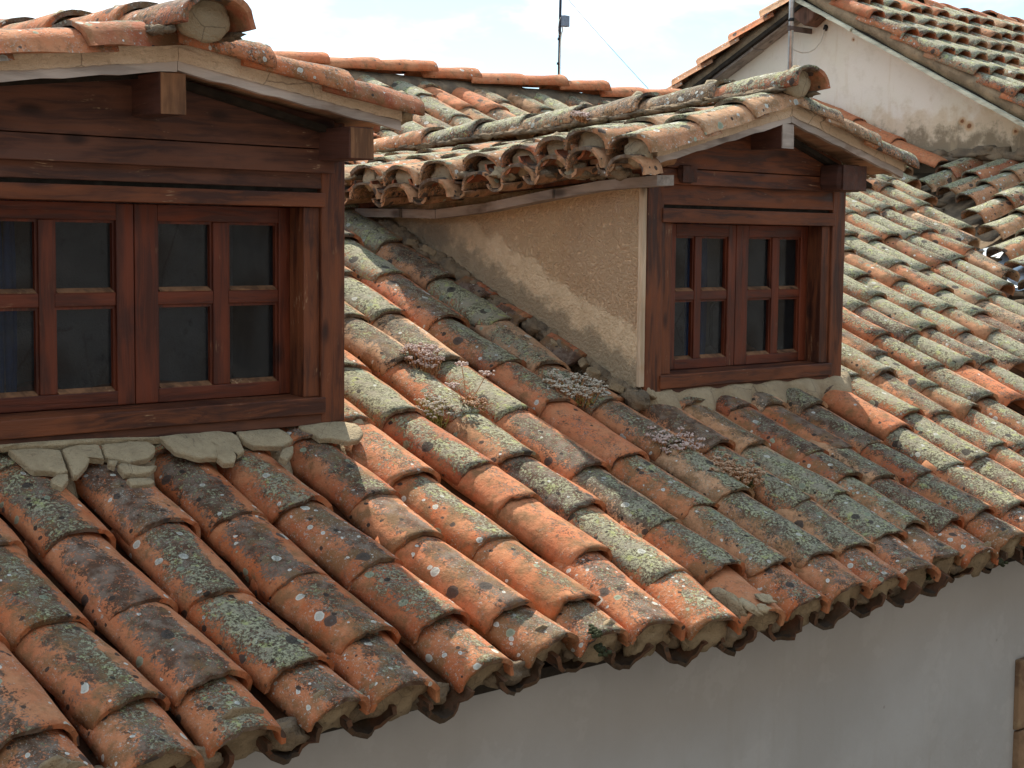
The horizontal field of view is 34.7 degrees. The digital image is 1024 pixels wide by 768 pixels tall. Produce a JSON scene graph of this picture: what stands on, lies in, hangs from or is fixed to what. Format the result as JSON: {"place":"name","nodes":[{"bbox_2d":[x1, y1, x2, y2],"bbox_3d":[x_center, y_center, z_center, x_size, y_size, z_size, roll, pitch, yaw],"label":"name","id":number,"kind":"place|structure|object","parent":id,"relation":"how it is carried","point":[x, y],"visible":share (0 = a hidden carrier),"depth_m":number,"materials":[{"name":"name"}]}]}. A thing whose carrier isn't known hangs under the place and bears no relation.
{"place":"outdoors","nodes":[
{"label":"outdoors","id":0,"kind":"place"},
{"bbox_2d":[0,0,1023,88],"label":"sky","id":1,"kind":"structure","parent":0,"point":[659,41],"materials":[{"name":"white"}]},
{"label":"ground","id":2,"kind":"structure","parent":0,"visible":0},
{"bbox_2d":[0,19,1023,767],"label":"tiled house","id":3,"kind":"structure","parent":2,"relation":"on","point":[404,583],"depth_m":5.29,"materials":[{"name":"ceramic"}]},
{"bbox_2d":[0,0,424,514],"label":"dormer","id":4,"kind":"object","parent":3,"relation":"on","point":[172,190],"visible":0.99,"depth_m":4.83,"materials":[{"name":"brown wood"}]},
{"bbox_2d":[398,342,444,376],"bbox_3d":[-0.328,-0.081,5.988,0.182,0.140,0.143,-4,7,-44],"label":"stonecrop","id":5,"kind":"object","parent":3,"relation":"on","point":[426,362],"visible":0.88,"depth_m":5.96,"materials":[{"name":"beige plant"}]},
{"bbox_2d":[414,392,453,427],"bbox_3d":[-0.272,0.091,5.647,0.138,0.117,0.147,2,5,12],"label":"stonecrop","id":6,"kind":"object","parent":3,"relation":"on","point":[434,411],"visible":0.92,"depth_m":5.62,"materials":[{"name":"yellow plant"}]},
{"bbox_2d":[445,361,494,410],"bbox_3d":[-0.148,0.025,5.755,0.206,0.210,0.106,-4,7,-44],"label":"stonecrop","id":7,"kind":"object","parent":3,"relation":"on","point":[477,403],"visible":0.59,"depth_m":5.75,"materials":[{"name":"pink plant"}]},
{"bbox_2d":[557,0,569,74],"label":"antenna pole","id":8,"kind":"object","parent":3,"relation":"on","point":[564,20],"visible":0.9,"depth_m":11.09,"materials":[{"name":"metal"}]},
{"bbox_2d":[542,369,608,407],"bbox_3d":[0.247,0.016,6.174,0.266,0.139,0.218,-4,7,-44],"label":"stonecrop","id":9,"kind":"object","parent":3,"relation":"on","point":[567,388],"visible":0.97,"depth_m":6.14,"materials":[{"name":"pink plant"}]},
{"bbox_2d":[569,0,647,87],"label":"overhead wire","id":10,"kind":"object","parent":3,"relation":"attached to","point":[608,45],"visible":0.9,"depth_m":19.72,"materials":[{"name":"black metal"}]},
{"bbox_2d":[345,64,918,412],"bbox_3d":[0.239,-0.616,7.434,1.861,1.464,2.676,-4,7,-44],"label":"dormer","id":11,"kind":"object","parent":3,"relation":"on","point":[636,249],"visible":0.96,"depth_m":6.65,"materials":[{"name":"brown wood"}]},
{"bbox_2d":[571,110,590,123],"bbox_3d":[0.307,-1.166,7.174,0.099,0.060,0.122,1,5,6],"label":"stonecrop","id":12,"kind":"object","parent":11,"relation":"on","point":[581,117],"visible":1,"depth_m":7.14,"materials":[{"name":"beige plant"}]},
{"bbox_2d":[645,426,704,454],"bbox_3d":[0.598,0.223,6.020,0.252,0.132,0.206,-4,7,-44],"label":"stonecrop","id":13,"kind":"object","parent":3,"relation":"on","point":[686,444],"visible":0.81,"depth_m":5.98,"materials":[{"name":"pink plant"}]},
{"bbox_2d":[709,453,765,491],"bbox_3d":[0.799,0.323,5.929,0.257,0.124,0.207,-4,7,-44],"label":"stonecrop","id":14,"kind":"object","parent":3,"relation":"on","point":[752,482],"visible":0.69,"depth_m":5.91,"materials":[{"name":"brown plant"}]},
{"bbox_2d":[588,558,1007,656],"bbox_3d":[0.761,0.497,5.643,2.293,0.442,0.888,-4,7,-44],"label":"moss patch","id":15,"kind":"object","parent":3,"relation":"on","point":[596,632],"visible":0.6,"depth_m":4.59,"materials":[{"name":"plant"}]},
{"bbox_2d":[666,0,1023,304],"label":"gable house","id":16,"kind":"structure","parent":2,"relation":"on","point":[945,80],"depth_m":12.55,"materials":[{"name":"paint"}]},
{"bbox_2d":[787,0,827,69],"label":"antenna mast","id":17,"kind":"object","parent":16,"relation":"attached to","point":[791,28],"visible":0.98,"depth_m":13.02,"materials":[{"name":"metal"}]},
{"bbox_2d":[978,247,1023,300],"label":"plastic sheet","id":18,"kind":"object","parent":16,"relation":"on","point":[1003,256],"visible":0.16,"depth_m":10.43,"materials":[{"name":"white plastic"}]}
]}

